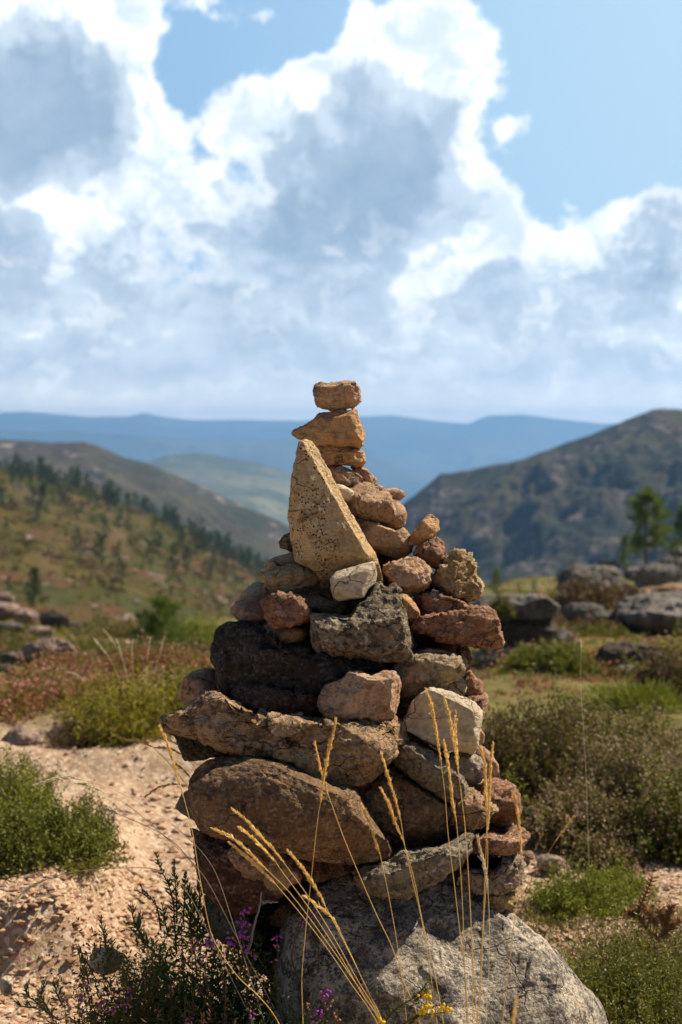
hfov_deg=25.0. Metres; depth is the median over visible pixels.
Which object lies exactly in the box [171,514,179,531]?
hillside pine
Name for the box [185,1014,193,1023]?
heather sprig
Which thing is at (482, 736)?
cairn stone
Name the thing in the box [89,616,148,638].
heath bush
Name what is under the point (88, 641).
heath bush
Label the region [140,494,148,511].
hillside pine
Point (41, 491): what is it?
hillside pine
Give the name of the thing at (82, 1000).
heather sprig
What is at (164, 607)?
bush
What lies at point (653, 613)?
granite boulder
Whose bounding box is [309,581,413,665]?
pyramid stone
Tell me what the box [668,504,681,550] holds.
pine tree
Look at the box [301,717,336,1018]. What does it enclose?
grass stalk
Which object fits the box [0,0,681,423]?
sky
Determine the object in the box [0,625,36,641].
heath bush
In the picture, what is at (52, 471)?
hillside pine
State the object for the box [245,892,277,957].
dead twig
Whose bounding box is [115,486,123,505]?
hillside pine
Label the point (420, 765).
slanting slab
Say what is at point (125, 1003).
heather sprig
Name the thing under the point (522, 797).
young broom
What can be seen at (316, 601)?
cairn stone
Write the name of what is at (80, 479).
hillside pine
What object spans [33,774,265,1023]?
grass stalk
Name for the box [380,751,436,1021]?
grass stalk
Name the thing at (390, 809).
grass stalk
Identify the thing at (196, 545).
hillside pine
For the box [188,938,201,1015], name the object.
heather sprig
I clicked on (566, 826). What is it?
grass stalk
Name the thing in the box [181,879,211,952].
leafy plant
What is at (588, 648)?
heath bush
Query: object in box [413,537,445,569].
cairn stone
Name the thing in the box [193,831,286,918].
corner stone
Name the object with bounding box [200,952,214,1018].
heather sprig
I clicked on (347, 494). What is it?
cairn stone
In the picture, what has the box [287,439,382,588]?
standing slab
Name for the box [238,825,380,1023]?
grass stalk
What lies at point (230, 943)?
heather sprig
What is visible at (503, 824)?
wedged stone
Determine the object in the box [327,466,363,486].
cairn stone
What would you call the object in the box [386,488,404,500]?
cairn stone
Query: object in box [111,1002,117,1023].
heather sprig
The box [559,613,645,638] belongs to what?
heath bush
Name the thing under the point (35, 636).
heath bush
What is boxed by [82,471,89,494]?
hillside pine
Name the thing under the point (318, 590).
cairn stone
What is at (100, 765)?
ground
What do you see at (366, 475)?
cairn stone
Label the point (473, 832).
cairn stone
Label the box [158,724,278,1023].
grass stalk
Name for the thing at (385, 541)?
cairn stone
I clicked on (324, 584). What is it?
wedged stone
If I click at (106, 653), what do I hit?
grass stalk
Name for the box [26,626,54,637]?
granite boulder
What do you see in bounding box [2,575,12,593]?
pine tree
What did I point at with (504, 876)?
cairn stone
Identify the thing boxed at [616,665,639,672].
granite boulder
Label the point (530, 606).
granite boulder
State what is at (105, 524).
hillside pine
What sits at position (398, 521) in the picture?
cairn stone
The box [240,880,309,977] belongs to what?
cairn stone
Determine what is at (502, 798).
cairn stone
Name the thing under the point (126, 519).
hillside pine
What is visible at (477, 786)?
cairn stone
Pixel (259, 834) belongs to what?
grass stalk
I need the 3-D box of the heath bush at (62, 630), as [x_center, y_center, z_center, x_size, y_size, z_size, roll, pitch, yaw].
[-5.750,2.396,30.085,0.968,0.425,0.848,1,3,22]
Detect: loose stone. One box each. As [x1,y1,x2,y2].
[0,975,13,994]
[1,726,41,745]
[89,947,122,974]
[520,851,533,861]
[536,853,562,871]
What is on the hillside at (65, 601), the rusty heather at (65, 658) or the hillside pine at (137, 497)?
the hillside pine at (137, 497)
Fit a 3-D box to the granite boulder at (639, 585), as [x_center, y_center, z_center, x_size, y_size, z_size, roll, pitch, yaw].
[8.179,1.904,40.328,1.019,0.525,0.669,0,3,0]
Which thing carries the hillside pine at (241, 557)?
on the hillside at (65, 601)
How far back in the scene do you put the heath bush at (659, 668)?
9.20 m
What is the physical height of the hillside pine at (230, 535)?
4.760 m
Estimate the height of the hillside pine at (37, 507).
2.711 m
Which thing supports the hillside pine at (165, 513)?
on the hillside at (65, 601)
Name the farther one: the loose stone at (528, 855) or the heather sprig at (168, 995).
the loose stone at (528, 855)
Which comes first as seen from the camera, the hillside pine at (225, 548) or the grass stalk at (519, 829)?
the grass stalk at (519, 829)
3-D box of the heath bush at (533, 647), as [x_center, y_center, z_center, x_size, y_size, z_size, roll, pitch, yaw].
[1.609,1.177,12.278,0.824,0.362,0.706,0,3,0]
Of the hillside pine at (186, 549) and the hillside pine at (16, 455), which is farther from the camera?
the hillside pine at (16, 455)
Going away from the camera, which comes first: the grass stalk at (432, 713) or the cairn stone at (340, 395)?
the grass stalk at (432, 713)
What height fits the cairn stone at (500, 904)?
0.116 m
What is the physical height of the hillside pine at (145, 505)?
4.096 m
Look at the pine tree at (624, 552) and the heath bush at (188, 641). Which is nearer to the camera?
the heath bush at (188, 641)
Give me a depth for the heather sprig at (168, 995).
3.00 m
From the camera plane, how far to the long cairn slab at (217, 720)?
3.12 m
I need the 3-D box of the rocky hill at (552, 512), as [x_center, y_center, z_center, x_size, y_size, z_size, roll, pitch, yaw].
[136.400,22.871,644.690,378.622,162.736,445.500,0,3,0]
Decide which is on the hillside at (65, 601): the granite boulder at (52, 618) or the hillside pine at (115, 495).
the hillside pine at (115, 495)
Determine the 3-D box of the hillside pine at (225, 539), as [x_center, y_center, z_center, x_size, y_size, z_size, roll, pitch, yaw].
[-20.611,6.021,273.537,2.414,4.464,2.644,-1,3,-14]
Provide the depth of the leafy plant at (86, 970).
3.20 m
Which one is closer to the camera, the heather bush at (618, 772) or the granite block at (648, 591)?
the heather bush at (618, 772)
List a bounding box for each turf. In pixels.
[0,575,681,729]
[0,582,681,752]
[5,576,669,699]
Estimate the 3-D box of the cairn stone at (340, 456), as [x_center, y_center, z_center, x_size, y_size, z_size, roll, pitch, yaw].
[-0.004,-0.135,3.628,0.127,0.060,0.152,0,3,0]
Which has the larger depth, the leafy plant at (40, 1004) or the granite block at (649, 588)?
the granite block at (649, 588)
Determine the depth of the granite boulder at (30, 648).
10.15 m
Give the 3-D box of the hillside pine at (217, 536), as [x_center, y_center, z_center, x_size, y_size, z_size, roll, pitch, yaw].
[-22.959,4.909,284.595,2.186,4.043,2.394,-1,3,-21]
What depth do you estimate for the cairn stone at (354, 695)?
3.17 m
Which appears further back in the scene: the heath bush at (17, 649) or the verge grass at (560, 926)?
the heath bush at (17, 649)
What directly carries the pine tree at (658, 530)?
on the ground at (100, 765)
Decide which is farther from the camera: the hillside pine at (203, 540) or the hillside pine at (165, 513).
the hillside pine at (165, 513)
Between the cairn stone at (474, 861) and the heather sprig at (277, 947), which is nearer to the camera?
the heather sprig at (277, 947)
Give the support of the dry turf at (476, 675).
on the ground at (100, 765)
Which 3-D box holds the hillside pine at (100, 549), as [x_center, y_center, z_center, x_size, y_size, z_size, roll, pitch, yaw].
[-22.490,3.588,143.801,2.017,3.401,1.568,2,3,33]
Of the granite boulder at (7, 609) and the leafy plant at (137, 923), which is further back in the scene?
the granite boulder at (7, 609)
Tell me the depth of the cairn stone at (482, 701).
3.56 m
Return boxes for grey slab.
[352,831,474,899]
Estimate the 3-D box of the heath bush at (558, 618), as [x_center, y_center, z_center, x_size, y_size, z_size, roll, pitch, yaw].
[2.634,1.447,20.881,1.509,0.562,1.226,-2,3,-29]
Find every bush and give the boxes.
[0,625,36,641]
[0,636,24,648]
[0,637,88,657]
[0,640,32,653]
[0,743,73,822]
[0,793,135,881]
[1,620,40,633]
[2,625,94,651]
[8,634,61,648]
[15,643,100,665]
[21,625,69,633]
[30,913,225,1023]
[34,657,182,749]
[40,711,137,749]
[50,776,120,853]
[51,1011,149,1023]
[54,610,139,635]
[62,625,153,652]
[79,1002,129,1023]
[82,644,133,657]
[88,652,118,665]
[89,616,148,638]
[106,628,210,660]
[117,615,180,634]
[121,652,212,733]
[133,593,193,660]
[137,607,232,652]
[139,968,260,1023]
[228,987,341,1023]
[469,635,596,671]
[469,647,486,652]
[479,686,612,819]
[485,590,516,617]
[489,655,520,674]
[491,638,584,664]
[502,637,601,678]
[514,768,661,862]
[518,852,657,929]
[542,689,681,776]
[546,563,657,621]
[546,719,681,811]
[547,632,584,648]
[549,638,618,665]
[553,611,563,624]
[553,615,579,628]
[554,900,681,985]
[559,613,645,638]
[560,903,681,1023]
[563,646,645,681]
[564,609,628,634]
[564,830,648,876]
[575,918,681,1023]
[580,858,671,906]
[582,593,639,632]
[614,645,680,675]
[620,747,681,868]
[626,628,681,698]
[638,641,679,656]
[643,618,681,652]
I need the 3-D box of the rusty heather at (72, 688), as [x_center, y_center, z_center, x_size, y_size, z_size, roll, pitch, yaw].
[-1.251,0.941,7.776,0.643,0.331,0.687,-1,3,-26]
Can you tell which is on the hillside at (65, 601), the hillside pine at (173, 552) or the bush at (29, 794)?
the hillside pine at (173, 552)
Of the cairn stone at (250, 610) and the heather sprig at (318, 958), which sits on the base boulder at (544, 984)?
the heather sprig at (318, 958)
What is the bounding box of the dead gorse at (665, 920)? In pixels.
[621,871,681,957]
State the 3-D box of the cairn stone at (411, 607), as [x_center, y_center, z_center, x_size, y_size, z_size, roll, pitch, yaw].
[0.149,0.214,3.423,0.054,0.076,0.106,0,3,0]
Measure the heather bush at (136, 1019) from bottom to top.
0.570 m
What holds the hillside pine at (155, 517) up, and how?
on the hillside at (65, 601)
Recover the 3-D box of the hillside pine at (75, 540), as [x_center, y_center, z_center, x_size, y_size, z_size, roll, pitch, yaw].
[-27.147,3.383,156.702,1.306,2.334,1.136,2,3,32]
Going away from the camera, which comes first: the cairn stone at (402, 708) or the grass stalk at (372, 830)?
the grass stalk at (372, 830)
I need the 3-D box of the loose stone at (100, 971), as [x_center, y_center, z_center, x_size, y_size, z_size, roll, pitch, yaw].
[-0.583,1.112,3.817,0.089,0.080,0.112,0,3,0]
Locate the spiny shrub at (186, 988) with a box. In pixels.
[69,905,279,1023]
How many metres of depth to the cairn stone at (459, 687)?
3.51 m
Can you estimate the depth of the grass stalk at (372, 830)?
2.83 m
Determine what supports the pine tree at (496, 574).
on the ground at (100, 765)
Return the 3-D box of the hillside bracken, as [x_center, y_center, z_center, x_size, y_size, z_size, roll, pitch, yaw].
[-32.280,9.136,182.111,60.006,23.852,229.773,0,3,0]
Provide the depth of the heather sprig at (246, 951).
3.05 m
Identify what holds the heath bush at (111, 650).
on the ground at (100, 765)
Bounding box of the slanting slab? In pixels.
[392,741,468,802]
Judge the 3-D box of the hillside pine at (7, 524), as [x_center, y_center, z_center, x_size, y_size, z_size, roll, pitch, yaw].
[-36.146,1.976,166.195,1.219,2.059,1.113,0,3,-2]
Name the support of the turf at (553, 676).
on the ground at (100, 765)
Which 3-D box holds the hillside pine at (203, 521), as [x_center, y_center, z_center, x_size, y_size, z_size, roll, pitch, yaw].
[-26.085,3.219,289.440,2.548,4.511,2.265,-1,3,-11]
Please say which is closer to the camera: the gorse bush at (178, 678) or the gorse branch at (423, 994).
the gorse branch at (423, 994)
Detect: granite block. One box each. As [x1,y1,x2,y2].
[639,589,652,592]
[642,587,655,590]
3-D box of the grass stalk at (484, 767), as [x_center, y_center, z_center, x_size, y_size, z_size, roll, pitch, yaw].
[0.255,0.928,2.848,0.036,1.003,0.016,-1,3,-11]
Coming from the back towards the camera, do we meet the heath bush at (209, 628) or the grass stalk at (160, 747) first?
the heath bush at (209, 628)
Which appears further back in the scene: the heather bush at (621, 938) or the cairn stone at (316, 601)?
the heather bush at (621, 938)
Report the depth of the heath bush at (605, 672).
10.34 m
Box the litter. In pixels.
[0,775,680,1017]
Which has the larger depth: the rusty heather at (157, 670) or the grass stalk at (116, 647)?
the rusty heather at (157, 670)
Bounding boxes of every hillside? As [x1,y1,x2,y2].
[0,439,289,565]
[0,472,262,624]
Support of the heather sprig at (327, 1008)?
attached to the heather bush at (276, 1014)
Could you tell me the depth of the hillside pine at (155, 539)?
190.03 m
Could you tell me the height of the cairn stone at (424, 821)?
0.236 m
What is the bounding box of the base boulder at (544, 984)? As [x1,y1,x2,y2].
[270,869,607,1023]
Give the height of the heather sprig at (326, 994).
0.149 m
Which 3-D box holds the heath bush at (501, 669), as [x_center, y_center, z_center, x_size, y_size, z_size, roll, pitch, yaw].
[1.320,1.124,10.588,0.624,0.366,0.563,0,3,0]
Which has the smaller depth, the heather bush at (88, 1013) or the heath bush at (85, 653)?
the heather bush at (88, 1013)
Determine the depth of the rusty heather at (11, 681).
7.70 m
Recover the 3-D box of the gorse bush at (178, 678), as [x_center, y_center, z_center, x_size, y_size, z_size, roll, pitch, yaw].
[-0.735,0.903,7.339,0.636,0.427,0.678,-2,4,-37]
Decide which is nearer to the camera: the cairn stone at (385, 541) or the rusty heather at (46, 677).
the cairn stone at (385, 541)
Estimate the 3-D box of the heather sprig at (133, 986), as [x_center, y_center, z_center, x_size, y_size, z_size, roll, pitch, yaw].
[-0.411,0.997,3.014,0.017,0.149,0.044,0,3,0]
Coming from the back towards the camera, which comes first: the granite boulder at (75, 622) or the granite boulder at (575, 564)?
the granite boulder at (575, 564)
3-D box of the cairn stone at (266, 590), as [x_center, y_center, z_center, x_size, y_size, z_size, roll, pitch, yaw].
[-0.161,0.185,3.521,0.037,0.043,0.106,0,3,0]
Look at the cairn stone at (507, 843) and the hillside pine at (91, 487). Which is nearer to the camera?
the cairn stone at (507, 843)
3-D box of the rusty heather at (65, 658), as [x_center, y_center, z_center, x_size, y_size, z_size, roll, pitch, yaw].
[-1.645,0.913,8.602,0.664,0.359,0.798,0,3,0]
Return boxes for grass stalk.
[2,867,253,1023]
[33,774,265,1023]
[72,781,282,1023]
[93,638,122,689]
[98,805,271,977]
[103,629,130,693]
[116,639,126,678]
[125,738,187,785]
[144,782,244,979]
[146,637,150,687]
[149,736,197,766]
[150,636,164,691]
[153,746,195,767]
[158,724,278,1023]
[175,763,244,994]
[210,827,381,1021]
[228,841,377,1023]
[231,807,378,1015]
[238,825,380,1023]
[287,849,380,1016]
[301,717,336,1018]
[302,895,382,1020]
[313,741,419,1023]
[360,803,406,1023]
[379,787,443,1023]
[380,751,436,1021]
[425,688,468,1023]
[443,694,476,1023]
[443,739,466,1023]
[452,710,472,1022]
[475,834,489,1023]
[477,746,488,1023]
[479,741,493,1023]
[502,790,523,1023]
[510,996,518,1023]
[514,815,575,912]
[580,639,588,857]
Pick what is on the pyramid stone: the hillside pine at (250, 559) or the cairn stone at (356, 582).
the cairn stone at (356, 582)
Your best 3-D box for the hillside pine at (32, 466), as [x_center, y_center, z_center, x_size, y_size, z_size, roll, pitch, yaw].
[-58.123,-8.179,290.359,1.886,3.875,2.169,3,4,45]
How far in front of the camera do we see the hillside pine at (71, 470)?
283.92 m
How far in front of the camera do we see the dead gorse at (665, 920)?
4.04 m
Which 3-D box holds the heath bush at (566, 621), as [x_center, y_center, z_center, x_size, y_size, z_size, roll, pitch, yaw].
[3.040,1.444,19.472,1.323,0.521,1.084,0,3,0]
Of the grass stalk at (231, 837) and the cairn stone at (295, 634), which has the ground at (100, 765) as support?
the grass stalk at (231, 837)
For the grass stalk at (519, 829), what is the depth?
2.89 m
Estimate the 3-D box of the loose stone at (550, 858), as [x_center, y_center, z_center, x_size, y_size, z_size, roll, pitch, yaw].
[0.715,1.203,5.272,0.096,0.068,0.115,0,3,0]
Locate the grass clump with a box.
[563,671,681,713]
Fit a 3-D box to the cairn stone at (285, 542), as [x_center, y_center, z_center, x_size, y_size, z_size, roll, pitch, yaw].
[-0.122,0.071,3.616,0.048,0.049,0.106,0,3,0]
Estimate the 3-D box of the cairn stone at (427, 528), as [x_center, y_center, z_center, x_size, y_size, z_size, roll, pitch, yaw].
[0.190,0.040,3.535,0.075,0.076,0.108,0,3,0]
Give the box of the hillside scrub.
[0,468,263,622]
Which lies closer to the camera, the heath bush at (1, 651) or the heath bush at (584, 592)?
the heath bush at (1, 651)
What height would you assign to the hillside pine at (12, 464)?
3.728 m
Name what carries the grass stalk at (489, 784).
on the ground at (100, 765)
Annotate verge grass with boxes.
[514,889,681,981]
[516,898,681,991]
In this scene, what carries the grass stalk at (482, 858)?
on the ground at (100, 765)
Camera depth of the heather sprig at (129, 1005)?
3.00 m
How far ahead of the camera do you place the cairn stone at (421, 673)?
3.28 m
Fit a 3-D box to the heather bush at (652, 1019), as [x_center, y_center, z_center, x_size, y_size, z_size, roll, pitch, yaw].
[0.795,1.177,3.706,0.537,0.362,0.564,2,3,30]
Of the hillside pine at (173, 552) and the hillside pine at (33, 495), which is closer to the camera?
the hillside pine at (173, 552)
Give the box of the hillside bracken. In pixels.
[0,473,262,624]
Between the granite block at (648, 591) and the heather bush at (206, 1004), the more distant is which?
the granite block at (648, 591)
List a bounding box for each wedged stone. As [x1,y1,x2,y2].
[190,828,198,836]
[217,684,230,696]
[319,579,330,589]
[415,647,455,653]
[453,751,472,757]
[492,822,513,825]
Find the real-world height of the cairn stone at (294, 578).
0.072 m
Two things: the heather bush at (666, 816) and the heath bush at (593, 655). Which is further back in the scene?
the heath bush at (593, 655)
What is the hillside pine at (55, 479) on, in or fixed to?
on the hillside at (65, 601)
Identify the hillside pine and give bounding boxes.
[0,487,7,507]
[3,522,10,534]
[8,461,17,478]
[12,451,22,470]
[16,458,24,473]
[17,474,23,489]
[25,486,36,508]
[29,459,36,474]
[33,500,43,519]
[34,480,50,511]
[37,466,44,482]
[37,483,46,501]
[38,455,47,475]
[42,464,49,477]
[44,462,51,480]
[49,467,57,484]
[51,472,61,492]
[61,487,68,503]
[66,471,81,494]
[67,466,77,487]
[70,534,78,550]
[76,470,82,490]
[79,500,84,514]
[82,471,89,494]
[86,480,95,497]
[89,532,109,564]
[91,530,102,553]
[94,493,99,505]
[97,517,110,542]
[102,492,111,511]
[107,486,113,504]
[109,479,115,492]
[110,490,123,513]
[112,514,122,527]
[112,539,123,559]
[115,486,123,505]
[123,493,129,505]
[124,511,131,523]
[131,491,138,508]
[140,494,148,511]
[140,539,155,565]
[143,496,151,514]
[150,529,165,553]
[151,512,158,527]
[160,507,168,525]
[164,541,179,568]
[169,519,176,532]
[170,505,179,523]
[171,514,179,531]
[175,513,181,530]
[176,523,187,546]
[180,544,194,568]
[188,520,194,535]
[192,530,203,552]
[194,518,199,530]
[197,528,207,554]
[198,518,206,536]
[206,532,211,547]
[206,561,214,579]
[209,551,218,567]
[212,528,222,544]
[212,533,219,551]
[218,541,223,553]
[220,534,230,554]
[221,544,230,560]
[222,532,233,551]
[225,537,232,551]
[225,593,233,608]
[230,547,236,559]
[237,550,246,568]
[246,550,256,570]
[254,571,262,581]
[256,558,263,570]
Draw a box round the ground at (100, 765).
[0,577,681,1023]
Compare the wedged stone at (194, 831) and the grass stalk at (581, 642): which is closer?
the wedged stone at (194, 831)
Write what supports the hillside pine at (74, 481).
on the hillside at (65, 601)
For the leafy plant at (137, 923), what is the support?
attached to the spiny shrub at (186, 988)
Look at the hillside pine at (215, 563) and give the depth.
203.03 m
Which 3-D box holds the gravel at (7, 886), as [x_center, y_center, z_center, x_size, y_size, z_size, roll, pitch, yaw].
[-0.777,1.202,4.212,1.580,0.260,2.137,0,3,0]
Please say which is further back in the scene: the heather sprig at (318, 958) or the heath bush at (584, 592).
the heath bush at (584, 592)
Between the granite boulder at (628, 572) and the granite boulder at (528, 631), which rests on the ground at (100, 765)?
the granite boulder at (628, 572)
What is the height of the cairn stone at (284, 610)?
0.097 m
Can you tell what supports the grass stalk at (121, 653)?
on the ground at (100, 765)
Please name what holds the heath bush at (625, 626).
on the ground at (100, 765)
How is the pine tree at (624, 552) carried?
on the ground at (100, 765)
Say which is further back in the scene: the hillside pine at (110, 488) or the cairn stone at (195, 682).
the hillside pine at (110, 488)
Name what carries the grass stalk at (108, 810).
on the ground at (100, 765)
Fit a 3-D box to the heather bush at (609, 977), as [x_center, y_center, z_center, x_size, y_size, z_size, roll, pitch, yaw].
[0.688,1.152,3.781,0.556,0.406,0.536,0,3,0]
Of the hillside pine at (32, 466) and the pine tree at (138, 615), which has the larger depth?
the hillside pine at (32, 466)
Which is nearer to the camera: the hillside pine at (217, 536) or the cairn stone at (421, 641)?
the cairn stone at (421, 641)
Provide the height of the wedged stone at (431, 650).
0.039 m
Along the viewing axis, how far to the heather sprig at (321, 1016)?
2.91 m
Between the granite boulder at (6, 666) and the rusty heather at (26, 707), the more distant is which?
the granite boulder at (6, 666)
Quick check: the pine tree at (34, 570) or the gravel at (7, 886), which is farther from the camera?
the pine tree at (34, 570)
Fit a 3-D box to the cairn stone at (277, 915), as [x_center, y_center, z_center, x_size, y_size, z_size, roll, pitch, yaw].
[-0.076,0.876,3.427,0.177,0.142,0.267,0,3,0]
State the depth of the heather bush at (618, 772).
5.92 m
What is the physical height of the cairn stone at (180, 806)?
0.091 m
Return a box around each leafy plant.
[13,975,63,1020]
[75,944,95,984]
[97,914,115,975]
[127,904,157,957]
[134,881,162,929]
[154,852,188,953]
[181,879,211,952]
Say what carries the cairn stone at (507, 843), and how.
on the cairn stone at (500, 829)
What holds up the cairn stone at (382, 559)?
on the cairn stone at (318, 590)
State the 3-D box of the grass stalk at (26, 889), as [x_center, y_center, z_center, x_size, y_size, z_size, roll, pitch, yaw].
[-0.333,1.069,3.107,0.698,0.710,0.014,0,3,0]
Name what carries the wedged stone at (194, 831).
on the corner stone
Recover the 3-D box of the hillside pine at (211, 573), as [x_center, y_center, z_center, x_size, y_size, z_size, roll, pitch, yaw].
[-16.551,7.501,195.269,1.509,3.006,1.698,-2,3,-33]
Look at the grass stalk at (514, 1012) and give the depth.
1.93 m
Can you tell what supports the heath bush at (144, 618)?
on the ground at (100, 765)
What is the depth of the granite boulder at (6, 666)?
9.38 m
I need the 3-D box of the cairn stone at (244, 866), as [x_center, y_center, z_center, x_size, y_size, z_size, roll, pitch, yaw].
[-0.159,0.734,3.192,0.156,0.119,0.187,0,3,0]
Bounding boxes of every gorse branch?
[378,1001,451,1023]
[382,978,432,1022]
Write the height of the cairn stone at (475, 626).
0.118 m
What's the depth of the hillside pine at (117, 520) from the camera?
223.62 m
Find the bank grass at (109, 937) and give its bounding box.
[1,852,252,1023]
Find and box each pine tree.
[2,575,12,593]
[22,566,50,608]
[114,558,127,578]
[122,607,153,651]
[485,566,506,593]
[516,581,524,593]
[530,580,537,593]
[619,534,635,569]
[623,485,681,565]
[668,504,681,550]
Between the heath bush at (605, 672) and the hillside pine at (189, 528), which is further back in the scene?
the hillside pine at (189, 528)
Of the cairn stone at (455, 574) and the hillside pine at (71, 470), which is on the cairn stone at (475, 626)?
the cairn stone at (455, 574)
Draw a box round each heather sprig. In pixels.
[59,991,68,1023]
[74,993,83,1023]
[83,977,93,1023]
[97,990,107,1023]
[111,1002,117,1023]
[120,994,128,1023]
[125,1003,132,1023]
[127,984,134,1023]
[167,984,174,1023]
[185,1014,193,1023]
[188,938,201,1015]
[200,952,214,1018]
[204,931,224,1005]
[222,931,237,989]
[233,920,249,1005]
[238,940,249,1005]
[239,904,255,982]
[245,949,257,1017]
[246,1008,255,1023]
[269,935,281,1006]
[270,958,278,1017]
[289,918,305,982]
[306,1002,311,1023]
[309,910,320,973]
[310,1009,323,1023]
[319,987,331,1023]
[321,998,333,1023]
[333,1009,340,1023]
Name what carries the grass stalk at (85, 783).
on the ground at (100, 765)
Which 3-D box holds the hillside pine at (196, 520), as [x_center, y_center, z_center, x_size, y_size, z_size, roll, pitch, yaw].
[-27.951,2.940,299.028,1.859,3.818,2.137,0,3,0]
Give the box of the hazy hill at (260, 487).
[144,453,379,525]
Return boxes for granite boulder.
[0,592,14,602]
[0,602,18,620]
[0,622,22,633]
[0,651,30,665]
[0,664,12,672]
[12,607,38,623]
[22,637,76,663]
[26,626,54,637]
[39,610,69,629]
[66,620,83,627]
[468,593,559,620]
[471,647,512,666]
[500,616,558,647]
[551,628,579,644]
[556,564,622,591]
[561,602,604,621]
[569,563,587,567]
[583,610,616,624]
[594,641,655,669]
[596,560,621,568]
[607,584,640,596]
[615,591,681,635]
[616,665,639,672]
[623,566,640,581]
[634,563,681,585]
[634,581,660,588]
[653,583,681,592]
[656,557,681,570]
[669,546,681,557]
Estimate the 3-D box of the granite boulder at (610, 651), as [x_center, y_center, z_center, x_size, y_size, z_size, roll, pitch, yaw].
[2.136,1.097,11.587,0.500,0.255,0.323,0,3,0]
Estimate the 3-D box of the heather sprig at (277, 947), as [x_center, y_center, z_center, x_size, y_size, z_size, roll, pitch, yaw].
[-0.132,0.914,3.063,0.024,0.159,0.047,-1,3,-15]
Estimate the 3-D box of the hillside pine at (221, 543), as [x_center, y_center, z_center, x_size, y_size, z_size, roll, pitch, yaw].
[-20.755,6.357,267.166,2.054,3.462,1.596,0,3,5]
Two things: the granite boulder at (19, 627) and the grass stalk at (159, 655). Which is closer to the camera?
the grass stalk at (159, 655)
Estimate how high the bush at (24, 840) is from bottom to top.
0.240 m
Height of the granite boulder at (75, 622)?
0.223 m
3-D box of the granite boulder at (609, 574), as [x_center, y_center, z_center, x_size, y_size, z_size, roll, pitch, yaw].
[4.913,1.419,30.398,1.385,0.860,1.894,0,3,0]
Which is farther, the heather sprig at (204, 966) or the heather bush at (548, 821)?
the heather bush at (548, 821)
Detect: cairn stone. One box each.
[166,732,228,761]
[175,790,193,820]
[179,668,217,706]
[188,756,392,865]
[203,895,262,949]
[210,620,393,695]
[227,844,301,890]
[230,599,266,625]
[230,683,321,716]
[234,582,263,603]
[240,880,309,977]
[259,564,319,592]
[260,588,311,629]
[263,584,272,596]
[263,623,308,644]
[264,552,297,571]
[267,883,317,928]
[279,532,292,551]
[285,854,354,883]
[291,408,365,448]
[296,583,436,635]
[296,590,347,614]
[312,380,361,410]
[316,445,365,467]
[317,670,401,722]
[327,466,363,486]
[330,561,376,600]
[336,484,353,501]
[346,482,396,522]
[351,466,376,482]
[355,517,412,558]
[356,763,456,851]
[375,552,398,585]
[380,499,406,529]
[382,556,432,596]
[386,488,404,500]
[392,829,476,870]
[393,651,468,701]
[396,700,411,718]
[400,592,419,622]
[407,732,450,759]
[408,514,439,546]
[408,620,416,650]
[410,604,504,649]
[412,634,471,670]
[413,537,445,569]
[413,591,468,614]
[431,547,484,603]
[443,678,466,695]
[445,751,485,784]
[449,787,498,834]
[456,854,526,895]
[462,670,484,695]
[463,854,500,868]
[464,692,488,718]
[468,779,483,791]
[470,826,530,856]
[473,824,516,839]
[475,745,499,778]
[475,887,520,913]
[479,729,484,744]
[480,777,522,824]
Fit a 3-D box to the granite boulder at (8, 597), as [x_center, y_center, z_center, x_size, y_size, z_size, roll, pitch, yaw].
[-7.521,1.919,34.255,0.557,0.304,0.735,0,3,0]
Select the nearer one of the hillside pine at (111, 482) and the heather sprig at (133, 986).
the heather sprig at (133, 986)
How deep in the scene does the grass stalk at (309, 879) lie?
2.82 m
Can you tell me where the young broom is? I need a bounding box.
[502,762,528,845]
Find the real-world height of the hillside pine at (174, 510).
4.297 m
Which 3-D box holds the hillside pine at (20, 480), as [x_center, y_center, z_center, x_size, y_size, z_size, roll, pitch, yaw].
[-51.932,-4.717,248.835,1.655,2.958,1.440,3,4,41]
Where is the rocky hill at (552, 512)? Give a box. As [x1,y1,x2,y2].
[399,409,681,585]
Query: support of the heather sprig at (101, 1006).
attached to the heather bush at (136, 1019)
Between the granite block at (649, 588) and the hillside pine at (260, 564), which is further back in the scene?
the hillside pine at (260, 564)
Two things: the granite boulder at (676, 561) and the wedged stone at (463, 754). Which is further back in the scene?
the granite boulder at (676, 561)
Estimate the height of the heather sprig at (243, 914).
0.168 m
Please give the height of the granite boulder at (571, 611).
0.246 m
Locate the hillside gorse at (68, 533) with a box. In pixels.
[0,469,254,620]
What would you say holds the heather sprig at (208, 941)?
attached to the heather bush at (136, 1019)
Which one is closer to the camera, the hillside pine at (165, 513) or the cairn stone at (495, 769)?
the cairn stone at (495, 769)
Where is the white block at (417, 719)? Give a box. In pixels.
[402,687,482,753]
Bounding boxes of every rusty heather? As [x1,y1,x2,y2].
[0,643,102,685]
[0,669,48,720]
[0,673,68,725]
[17,658,122,693]
[36,665,139,712]
[79,635,170,679]
[99,661,198,698]
[120,638,213,680]
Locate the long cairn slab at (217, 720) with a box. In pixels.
[159,690,408,786]
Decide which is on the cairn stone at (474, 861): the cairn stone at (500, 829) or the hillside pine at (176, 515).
the cairn stone at (500, 829)
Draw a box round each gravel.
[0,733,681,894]
[0,850,272,1023]
[513,845,681,947]
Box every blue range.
[0,412,614,476]
[0,429,435,503]

